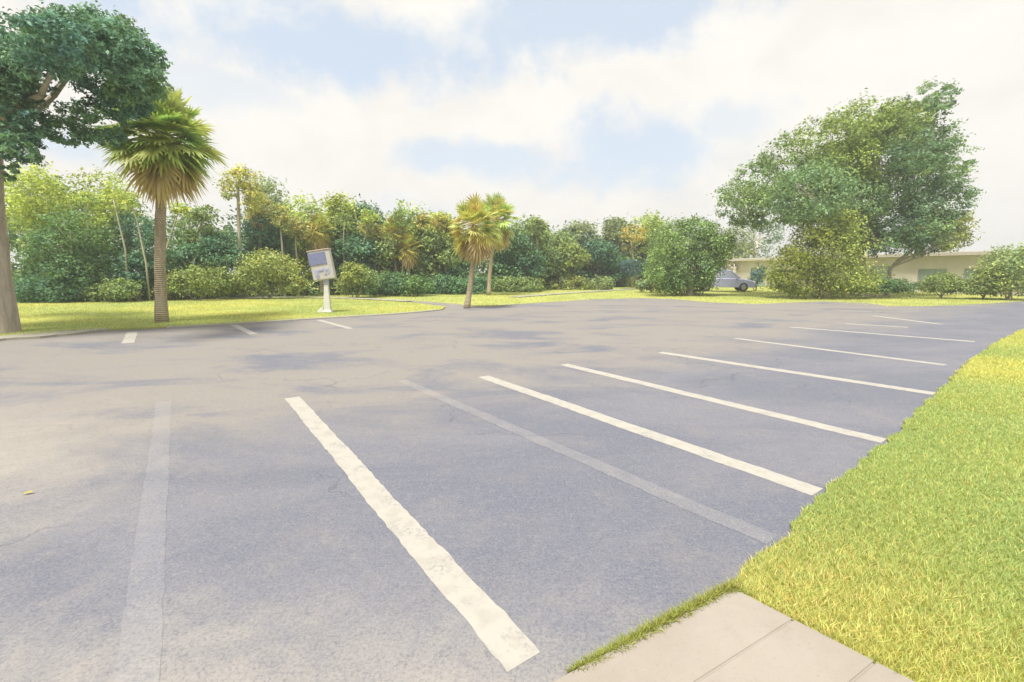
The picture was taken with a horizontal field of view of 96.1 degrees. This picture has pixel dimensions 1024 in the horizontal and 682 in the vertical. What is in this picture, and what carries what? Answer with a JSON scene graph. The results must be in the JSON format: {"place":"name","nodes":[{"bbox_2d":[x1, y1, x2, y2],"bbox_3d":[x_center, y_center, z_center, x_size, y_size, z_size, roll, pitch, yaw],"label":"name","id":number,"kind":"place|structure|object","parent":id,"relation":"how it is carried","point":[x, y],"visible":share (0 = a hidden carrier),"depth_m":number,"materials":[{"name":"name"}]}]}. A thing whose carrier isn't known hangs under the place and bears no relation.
{"place":"outdoors","nodes":[
{"label":"outdoors","id":0,"kind":"place"},
{"bbox_2d":[0,297,444,335],"bbox_3d":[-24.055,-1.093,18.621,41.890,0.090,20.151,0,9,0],"label":"island lawn","id":1,"kind":"structure","parent":0,"point":[152,326],"depth_m":18.80,"materials":[{"name":"green plant"}]},
{"bbox_2d":[13,271,91,302],"bbox_3d":[-25.151,-2.858,24.895,4.704,1.814,2.686,0,9,0],"label":"shrub","id":2,"kind":"object","parent":1,"relation":"on","point":[29,289],"visible":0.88,"depth_m":24.41,"materials":[{"name":"green plant"}]},
{"bbox_2d":[0,0,174,333],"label":"oak tree","id":3,"kind":"object","parent":1,"relation":"on","point":[66,46],"visible":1,"depth_m":10.71,"materials":[{"name":"green plant"}]},
{"bbox_2d":[64,275,145,301],"bbox_3d":[-22.144,-2.820,25.282,4.345,1.628,2.357,3,9,20],"label":"shrub","id":4,"kind":"object","parent":1,"relation":"on","point":[110,290],"visible":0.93,"depth_m":24.84,"materials":[{"name":"green plant"}]},
{"bbox_2d":[88,84,227,322],"bbox_3d":[-10.966,-4.238,14.762,3.152,7.500,3.596,5,10,28],"label":"palm tree","id":5,"kind":"object","parent":1,"relation":"on","point":[164,164],"visible":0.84,"depth_m":14.09,"materials":[{"name":"green plant"}]},
{"bbox_2d":[306,248,336,312],"bbox_3d":[-7.655,-2.444,18.616,1.033,2.585,0.392,-1,9,-6],"label":"pay sign","id":6,"kind":"object","parent":1,"relation":"on","point":[321,263],"visible":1,"depth_m":18.39,"materials":[{"name":"white metal"}]},
{"bbox_2d":[206,296,414,300],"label":"path","id":7,"kind":"structure","parent":0,"point":[334,297],"depth_m":28.52,"materials":[{"name":"concrete"}]},
{"bbox_2d":[0,298,1023,681],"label":"parking lot","id":8,"kind":"structure","parent":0,"point":[288,558],"depth_m":4.06,"materials":[{"name":"grey asphalt"}]},
{"bbox_2d":[0,328,110,340],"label":"sand strip","id":9,"kind":"object","parent":8,"relation":"on","point":[46,334],"visible":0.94,"depth_m":12.25,"materials":[{"name":"beige sand"}]},
{"bbox_2d":[122,332,136,342],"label":"parking line","id":10,"kind":"object","parent":8,"relation":"on","point":[129,337],"visible":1,"depth_m":12.00,"materials":[{"name":"paint"}]},
{"bbox_2d":[113,401,171,681],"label":"parking line","id":11,"kind":"object","parent":8,"relation":"on","point":[139,652],"visible":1,"depth_m":2.59,"materials":[{"name":"paint"}]},
{"bbox_2d":[231,325,256,334],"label":"parking line","id":12,"kind":"object","parent":8,"relation":"on","point":[247,331],"visible":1,"depth_m":13.66,"materials":[{"name":"paint"}]},
{"bbox_2d":[167,309,439,328],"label":"kerb","id":13,"kind":"structure","parent":8,"relation":"on","point":[205,325],"depth_m":16.00,"materials":[{"name":"concrete"}]},
{"bbox_2d":[318,320,351,328],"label":"parking line","id":14,"kind":"object","parent":8,"relation":"on","point":[346,327],"visible":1,"depth_m":14.95,"materials":[{"name":"paint"}]},
{"bbox_2d":[285,397,539,671],"bbox_3d":[-1.475,1.092,4.150,0.209,0.001,5.275,-6,10,-35],"label":"parking line","id":15,"kind":"object","parent":8,"relation":"on","point":[506,640],"visible":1,"depth_m":2.73,"materials":[{"name":"paint"}]},
{"bbox_2d":[447,192,502,308],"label":"palm tree","id":16,"kind":"object","parent":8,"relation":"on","point":[473,247],"visible":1,"depth_m":20.76,"materials":[{"name":"green plant"}]},
{"bbox_2d":[447,308,531,311],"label":"parking line","id":17,"kind":"object","parent":8,"relation":"on","point":[480,310],"visible":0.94,"depth_m":20.34,"materials":[{"name":"paint"}]},
{"bbox_2d":[398,380,777,543],"bbox_3d":[-0.043,0.947,5.111,0.186,0.001,5.556,-7,11,-37],"label":"parking line","id":18,"kind":"object","parent":8,"relation":"on","point":[733,523],"visible":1,"depth_m":3.86,"materials":[{"name":"paint"}]},
{"bbox_2d":[479,375,822,494],"bbox_3d":[0.955,0.878,5.571,0.221,0.001,4.925,-6,10,-35],"label":"parking line","id":19,"kind":"object","parent":8,"relation":"on","point":[795,484],"visible":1,"depth_m":4.57,"materials":[{"name":"paint"}]},
{"bbox_2d":[563,573,748,673],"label":"edge grass","id":20,"kind":"structure","parent":8,"relation":"on","point":[687,606],"depth_m":2.21,"materials":[{"name":"green plant"}]},
{"bbox_2d":[562,364,885,442],"bbox_3d":[2.369,0.722,6.601,0.219,0.001,4.814,-6,11,-35],"label":"parking line","id":21,"kind":"object","parent":8,"relation":"on","point":[806,422],"visible":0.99,"depth_m":5.82,"materials":[{"name":"paint"}]},
{"bbox_2d":[659,352,934,394],"bbox_3d":[4.556,0.490,8.143,0.240,0.001,4.374,-7,11,-39],"label":"parking line","id":22,"kind":"object","parent":8,"relation":"on","point":[840,379],"visible":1,"depth_m":7.68,"materials":[{"name":"paint"}]},
{"bbox_2d":[734,338,946,364],"bbox_3d":[6.870,0.185,10.167,0.219,0.001,4.085,-6,10,-33],"label":"parking line","id":23,"kind":"object","parent":8,"relation":"on","point":[845,352],"visible":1,"depth_m":9.77,"materials":[{"name":"paint"}]},
{"bbox_2d":[845,323,907,327],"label":"parking line","id":24,"kind":"object","parent":8,"relation":"on","point":[876,325],"visible":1,"depth_m":14.68,"materials":[{"name":"paint"}]},
{"bbox_2d":[792,327,974,341],"bbox_3d":[9.998,-0.211,12.792,0.239,0.001,4.075,-8,11,-42],"label":"parking line","id":25,"kind":"object","parent":8,"relation":"on","point":[885,334],"visible":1,"depth_m":12.57,"materials":[{"name":"paint"}]},
{"bbox_2d":[877,316,937,323],"bbox_3d":[14.067,-0.769,16.494,0.235,0.001,2.993,0,9,2],"label":"parking line","id":26,"kind":"object","parent":8,"relation":"on","point":[909,320],"visible":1,"depth_m":16.18,"materials":[{"name":"paint"}]},
{"bbox_2d":[0,0,1023,273],"label":"sky","id":27,"kind":"structure","parent":0,"point":[588,110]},
{"bbox_2d":[20,274,1023,306],"bbox_3d":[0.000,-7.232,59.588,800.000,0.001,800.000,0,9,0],"label":"ground","id":28,"kind":"structure","parent":0,"point":[715,299],"depth_m":31.15,"materials":[{"name":"green plant"}]},
{"bbox_2d":[4,159,90,275],"bbox_3d":[-27.393,-6.280,26.910,6.771,8.102,4.528,5,10,31],"label":"tree","id":29,"kind":"object","parent":28,"relation":"on","point":[26,203],"visible":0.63,"depth_m":25.82,"materials":[{"name":"green plant"}]},
{"bbox_2d":[10,202,124,301],"bbox_3d":[-24.469,-4.777,25.567,6.044,5.535,4.538,6,10,34],"label":"tree","id":30,"kind":"object","parent":28,"relation":"on","point":[69,272],"visible":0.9,"depth_m":24.87,"materials":[{"name":"green plant"}]},
{"bbox_2d":[68,190,98,300],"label":"tree","id":31,"kind":"object","parent":28,"relation":"on","point":[84,195],"visible":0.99,"depth_m":25.18,"materials":[{"name":"green plant"}]},
{"bbox_2d":[43,164,149,276],"bbox_3d":[-25.540,-6.509,28.224,7.254,8.172,4.765,6,11,36],"label":"tree","id":32,"kind":"object","parent":28,"relation":"on","point":[101,213],"visible":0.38,"depth_m":27.29,"materials":[{"name":"green plant"}]},
{"bbox_2d":[97,188,129,300],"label":"tree","id":33,"kind":"object","parent":28,"relation":"on","point":[103,198],"visible":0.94,"depth_m":25.47,"materials":[{"name":"green plant"}]},
{"bbox_2d":[115,187,150,300],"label":"tree","id":34,"kind":"object","parent":28,"relation":"on","point":[130,201],"visible":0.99,"depth_m":25.23,"materials":[{"name":"green plant"}]},
{"bbox_2d":[96,210,176,300],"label":"tree","id":35,"kind":"object","parent":28,"relation":"on","point":[134,260],"visible":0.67,"depth_m":26.67,"materials":[{"name":"green plant"}]},
{"bbox_2d":[166,201,192,249],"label":"tree","id":36,"kind":"object","parent":28,"relation":"on","point":[177,211],"visible":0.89,"depth_m":25.40,"materials":[{"name":"green plant"}]},
{"bbox_2d":[150,199,237,297],"bbox_3d":[-21.184,-6.118,30.620,6.229,6.676,4.454,4,9,23],"label":"tree","id":37,"kind":"object","parent":28,"relation":"on","point":[187,231],"visible":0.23,"depth_m":29.43,"materials":[{"name":"green plant"}]},
{"bbox_2d":[166,258,242,299],"bbox_3d":[-18.545,-3.561,26.997,5.117,2.576,3.520,0,9,0],"label":"shrub","id":38,"kind":"object","parent":28,"relation":"on","point":[198,280],"visible":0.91,"depth_m":26.56,"materials":[{"name":"green plant"}]},
{"bbox_2d":[188,204,220,298],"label":"tree","id":39,"kind":"object","parent":28,"relation":"on","point":[197,213],"visible":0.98,"depth_m":28.58,"materials":[{"name":"green plant"}]},
{"bbox_2d":[166,223,247,298],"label":"tree","id":40,"kind":"object","parent":28,"relation":"on","point":[210,247],"visible":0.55,"depth_m":28.82,"materials":[{"name":"green plant"}]},
{"bbox_2d":[211,163,267,297],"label":"tree","id":41,"kind":"object","parent":28,"relation":"on","point":[246,187],"visible":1,"depth_m":29.30,"materials":[{"name":"green plant"}]},
{"bbox_2d":[242,192,272,296],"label":"palm tree","id":42,"kind":"object","parent":28,"relation":"on","point":[259,214],"visible":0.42,"depth_m":31.20,"materials":[{"name":"green plant"}]},
{"bbox_2d":[230,210,301,295],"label":"tree","id":43,"kind":"object","parent":28,"relation":"on","point":[252,240],"visible":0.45,"depth_m":31.54,"materials":[{"name":"green plant"}]},
{"bbox_2d":[224,246,310,298],"bbox_3d":[-15.198,-4.127,28.211,5.424,3.322,3.637,0,9,0],"label":"shrub","id":44,"kind":"object","parent":28,"relation":"on","point":[254,282],"visible":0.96,"depth_m":27.91,"materials":[{"name":"green plant"}]},
{"bbox_2d":[242,175,294,293],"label":"tree","id":45,"kind":"object","parent":28,"relation":"on","point":[275,197],"visible":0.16,"depth_m":34.62,"materials":[{"name":"green plant"}]},
{"bbox_2d":[262,201,301,296],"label":"tree","id":46,"kind":"object","parent":28,"relation":"on","point":[282,217],"visible":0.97,"depth_m":30.45,"materials":[{"name":"green plant"}]},
{"bbox_2d":[282,216,318,296],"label":"tree","id":47,"kind":"object","parent":28,"relation":"on","point":[301,236],"visible":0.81,"depth_m":31.35,"materials":[{"name":"green plant"}]},
{"bbox_2d":[275,189,340,294],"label":"tree","id":48,"kind":"object","parent":28,"relation":"on","point":[302,253],"visible":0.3,"depth_m":32.84,"materials":[{"name":"green plant"}]},
{"bbox_2d":[302,213,333,295],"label":"palm tree","id":49,"kind":"object","parent":28,"relation":"on","point":[318,220],"visible":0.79,"depth_m":32.44,"materials":[{"name":"green plant"}]},
{"bbox_2d":[12,254,634,301],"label":"undergrowth","id":50,"kind":"object","parent":28,"relation":"on","point":[309,288],"visible":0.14,"depth_m":32.13,"materials":[{"name":"green plant"}]},
{"bbox_2d":[319,190,364,292],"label":"tree","id":51,"kind":"object","parent":28,"relation":"on","point":[337,204],"visible":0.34,"depth_m":34.52,"materials":[{"name":"green plant"}]},
{"bbox_2d":[333,211,356,294],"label":"tree","id":52,"kind":"object","parent":28,"relation":"on","point":[342,221],"visible":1,"depth_m":33.16,"materials":[{"name":"green plant"}]},
{"bbox_2d":[329,226,381,294],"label":"tree","id":53,"kind":"object","parent":28,"relation":"on","point":[353,248],"visible":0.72,"depth_m":33.48,"materials":[{"name":"green plant"}]},
{"bbox_2d":[333,258,383,297],"bbox_3d":[-10.149,-4.081,30.199,3.158,2.607,3.286,0,9,0],"label":"shrub","id":54,"kind":"object","parent":28,"relation":"on","point":[358,277],"visible":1,"depth_m":29.92,"materials":[{"name":"green plant"}]},
{"bbox_2d":[346,193,384,292],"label":"tree","id":55,"kind":"object","parent":28,"relation":"on","point":[368,207],"visible":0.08,"depth_m":36.13,"materials":[{"name":"green plant"}]},
{"bbox_2d":[353,208,382,294],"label":"tree","id":56,"kind":"object","parent":28,"relation":"on","point":[367,217],"visible":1,"depth_m":33.03,"materials":[{"name":"green plant"}]},
{"bbox_2d":[353,220,391,271],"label":"tree","id":57,"kind":"object","parent":28,"relation":"on","point":[375,227],"visible":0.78,"depth_m":34.00,"materials":[{"name":"green plant"}]},
{"bbox_2d":[353,231,418,288],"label":"tree","id":58,"kind":"object","parent":28,"relation":"on","point":[386,254],"visible":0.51,"depth_m":34.16,"materials":[{"name":"green plant"}]},
{"bbox_2d":[4,166,778,295],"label":"woodland","id":59,"kind":"object","parent":28,"relation":"on","point":[16,270],"visible":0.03,"depth_m":35.21,"materials":[{"name":"green plant"}]},
{"bbox_2d":[379,216,410,293],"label":"palm tree","id":60,"kind":"object","parent":28,"relation":"on","point":[394,227],"visible":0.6,"depth_m":34.46,"materials":[{"name":"green plant"}]},
{"bbox_2d":[364,268,437,295],"bbox_3d":[-8.043,-4.151,32.696,5.638,2.041,3.144,0,9,0],"label":"shrub","id":61,"kind":"object","parent":28,"relation":"on","point":[403,284],"visible":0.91,"depth_m":32.29,"materials":[{"name":"green plant"}]},
{"bbox_2d":[387,207,415,294],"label":"tree","id":62,"kind":"object","parent":28,"relation":"on","point":[401,216],"visible":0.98,"depth_m":34.06,"materials":[{"name":"green plant"}]},
{"bbox_2d":[380,199,435,279],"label":"tree","id":63,"kind":"object","parent":28,"relation":"on","point":[411,231],"visible":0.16,"depth_m":36.04,"materials":[{"name":"green plant"}]},
{"bbox_2d":[394,232,424,294],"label":"palm tree","id":64,"kind":"object","parent":28,"relation":"on","point":[409,259],"visible":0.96,"depth_m":34.46,"materials":[{"name":"green plant"}]},
{"bbox_2d":[411,210,442,292],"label":"tree","id":65,"kind":"object","parent":28,"relation":"on","point":[424,218],"visible":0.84,"depth_m":35.94,"materials":[{"name":"green plant"}]},
{"bbox_2d":[399,225,461,292],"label":"tree","id":66,"kind":"object","parent":28,"relation":"on","point":[445,258],"visible":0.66,"depth_m":36.21,"materials":[{"name":"green plant"}]},
{"bbox_2d":[434,214,454,272],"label":"tree","id":67,"kind":"object","parent":28,"relation":"on","point":[444,225],"visible":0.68,"depth_m":37.31,"materials":[{"name":"green plant"}]},
{"bbox_2d":[428,210,464,285],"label":"tree","id":68,"kind":"object","parent":28,"relation":"on","point":[450,219],"visible":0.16,"depth_m":38.44,"materials":[{"name":"green plant"}]},
{"bbox_2d":[419,273,495,293],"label":"shrub","id":69,"kind":"object","parent":28,"relation":"on","point":[449,285],"visible":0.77,"depth_m":35.22,"materials":[{"name":"green plant"}]},
{"bbox_2d":[436,244,484,286],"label":"tree","id":70,"kind":"object","parent":28,"relation":"on","point":[460,270],"visible":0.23,"depth_m":38.23,"materials":[{"name":"green plant"}]},
{"bbox_2d":[477,191,520,295],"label":"palm tree","id":71,"kind":"object","parent":28,"relation":"on","point":[497,204],"visible":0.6,"depth_m":32.51,"materials":[{"name":"green plant"}]},
{"bbox_2d":[483,226,550,290],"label":"tree","id":72,"kind":"object","parent":28,"relation":"on","point":[502,266],"visible":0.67,"depth_m":40.36,"materials":[{"name":"green plant"}]},
{"bbox_2d":[491,275,546,291],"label":"shrub","id":73,"kind":"object","parent":28,"relation":"on","point":[513,286],"visible":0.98,"depth_m":38.67,"materials":[{"name":"green plant"}]},
{"bbox_2d":[498,212,567,286],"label":"tree","id":74,"kind":"object","parent":28,"relation":"on","point":[543,242],"visible":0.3,"depth_m":43.64,"materials":[{"name":"green plant"}]},
{"bbox_2d":[520,214,548,290],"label":"tree","id":75,"kind":"object","parent":28,"relation":"on","point":[533,220],"visible":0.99,"depth_m":41.08,"materials":[{"name":"green plant"}]},
{"bbox_2d":[529,225,591,288],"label":"tree","id":76,"kind":"object","parent":28,"relation":"on","point":[575,256],"visible":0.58,"depth_m":45.46,"materials":[{"name":"green plant"}]},
{"bbox_2d":[540,274,615,289],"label":"shrub","id":77,"kind":"object","parent":28,"relation":"on","point":[607,283],"visible":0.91,"depth_m":44.18,"materials":[{"name":"green plant"}]},
{"bbox_2d":[553,218,610,271],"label":"tree","id":78,"kind":"object","parent":28,"relation":"on","point":[582,231],"visible":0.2,"depth_m":50.63,"materials":[{"name":"green plant"}]},
{"bbox_2d":[563,237,630,283],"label":"tree","id":79,"kind":"object","parent":28,"relation":"on","point":[607,252],"visible":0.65,"depth_m":50.06,"materials":[{"name":"green plant"}]},
{"bbox_2d":[600,214,642,285],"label":"tree","id":80,"kind":"object","parent":28,"relation":"on","point":[612,233],"visible":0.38,"depth_m":53.83,"materials":[{"name":"green plant"}]},
{"bbox_2d":[606,249,650,286],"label":"tree","id":81,"kind":"object","parent":28,"relation":"on","point":[624,282],"visible":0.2,"depth_m":53.44,"materials":[{"name":"green plant"}]},
{"bbox_2d":[616,257,647,287],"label":"tree","id":82,"kind":"object","parent":28,"relation":"on","point":[634,266],"visible":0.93,"depth_m":46.08,"materials":[{"name":"green plant"}]},
{"bbox_2d":[618,223,648,287],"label":"tree","id":83,"kind":"object","parent":28,"relation":"on","point":[632,246],"visible":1,"depth_m":48.69,"materials":[{"name":"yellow plant"}]},
{"bbox_2d":[616,208,680,281],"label":"tree","id":84,"kind":"object","parent":28,"relation":"on","point":[654,222],"visible":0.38,"depth_m":54.19,"materials":[{"name":"green plant"}]},
{"bbox_2d":[633,277,665,291],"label":"shrub","id":85,"kind":"object","parent":28,"relation":"on","point":[640,285],"visible":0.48,"depth_m":38.31,"materials":[{"name":"green plant"}]},
{"bbox_2d":[639,212,742,295],"bbox_3d":[12.520,-6.173,33.292,8.430,6.169,6.173,-3,9,-21],"label":"bushy tree","id":86,"kind":"object","parent":28,"relation":"on","point":[684,278],"visible":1,"depth_m":32.34,"materials":[{"name":"green plant"}]},
{"bbox_2d":[698,270,754,291],"bbox_3d":[18.671,-5.355,40.652,4.892,1.871,2.184,2,9,14],"label":"parked car","id":87,"kind":"object","parent":28,"relation":"on","point":[730,278],"visible":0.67,"depth_m":39.68,"materials":[{"name":"paint"}]},
{"bbox_2d":[710,225,766,272],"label":"tree","id":88,"kind":"object","parent":28,"relation":"on","point":[743,248],"visible":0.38,"depth_m":58.65,"materials":[{"name":"green plant"}]},
{"bbox_2d":[726,217,784,257],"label":"tree","id":89,"kind":"object","parent":28,"relation":"on","point":[768,240],"visible":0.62,"depth_m":60.44,"materials":[{"name":"green plant"}]},
{"bbox_2d":[748,262,766,290],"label":"shrub","id":90,"kind":"object","parent":28,"relation":"on","point":[754,274],"visible":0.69,"depth_m":41.37,"materials":[{"name":"green plant"}]},
{"bbox_2d":[757,200,894,298],"bbox_3d":[20.152,-5.745,29.420,8.685,6.183,6.147,0,9,0],"label":"shrub","id":91,"kind":"object","parent":28,"relation":"on","point":[802,257],"visible":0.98,"depth_m":28.84,"materials":[{"name":"green plant"}]},
{"bbox_2d":[706,78,986,295],"bbox_3d":[22.830,-10.198,31.971,18.790,14.415,12.639,-4,10,-26],"label":"oak tree","id":92,"kind":"object","parent":28,"relation":"on","point":[830,175],"visible":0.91,"depth_m":29.94,"materials":[{"name":"green plant"}]},
{"bbox_2d":[727,250,1023,294],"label":"building","id":93,"kind":"structure","parent":28,"relation":"on","point":[958,263],"depth_m":39.41,"materials":[{"name":"paint"}]},
{"bbox_2d":[751,268,764,286],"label":"door","id":94,"kind":"structure","parent":93,"relation":"in","point":[752,269],"depth_m":53.72,"materials":[{"name":"paint"}]},
{"bbox_2d":[871,266,888,282],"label":"window","id":95,"kind":"structure","parent":93,"relation":"in","point":[886,268],"depth_m":41.87,"materials":[{"name":"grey glass"}]},
{"bbox_2d":[914,269,946,281],"bbox_3d":[35.073,-5.473,38.442,0.250,1.135,2.200,-3,9,-22],"label":"window","id":96,"kind":"structure","parent":93,"relation":"in","point":[922,273],"depth_m":38.76,"materials":[{"name":"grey glass"}]},
{"bbox_2d":[963,268,995,279],"bbox_3d":[36.301,-5.098,35.668,0.100,1.050,2.000,-3,9,-22],"label":"window","id":97,"kind":"structure","parent":93,"relation":"in","point":[969,270],"depth_m":36.26,"materials":[{"name":"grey glass"}]},
{"bbox_2d":[843,276,921,297],"bbox_3d":[24.322,-3.560,30.246,4.678,1.609,2.624,0,9,0],"label":"shrub","id":98,"kind":"object","parent":28,"relation":"on","point":[899,285],"visible":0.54,"depth_m":29.67,"materials":[{"name":"green plant"}]},
{"bbox_2d":[884,203,984,295],"bbox_3d":[29.730,-6.383,32.350,7.346,6.681,4.240,-6,10,-33],"label":"tree","id":99,"kind":"object","parent":28,"relation":"on","point":[949,244],"visible":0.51,"depth_m":31.70,"materials":[{"name":"green plant"}]},
{"bbox_2d":[915,271,972,297],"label":"shrub","id":100,"kind":"object","parent":28,"relation":"on","point":[936,283],"visible":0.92,"depth_m":29.50,"materials":[{"name":"green plant"}]},
{"bbox_2d":[953,276,1016,298],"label":"shrub","id":101,"kind":"object","parent":28,"relation":"on","point":[974,290],"visible":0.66,"depth_m":28.74,"materials":[{"name":"green plant"}]},
{"bbox_2d":[964,242,1023,299],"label":"shrub","id":102,"kind":"object","parent":28,"relation":"on","point":[1001,277],"visible":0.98,"depth_m":28.08,"materials":[{"name":"green plant"}]},
{"bbox_2d":[508,288,635,296],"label":"path","id":103,"kind":"structure","parent":0,"point":[568,292],"depth_m":35.90,"materials":[{"name":"concrete"}]},
{"bbox_2d":[553,589,914,681],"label":"walkway","id":104,"kind":"structure","parent":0,"point":[697,645],"depth_m":2.02,"materials":[{"name":"concrete"}]},
{"bbox_2d":[731,328,1023,681],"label":"verge lawn","id":105,"kind":"structure","parent":0,"point":[982,615],"depth_m":2.85,"materials":[{"name":"green plant"}]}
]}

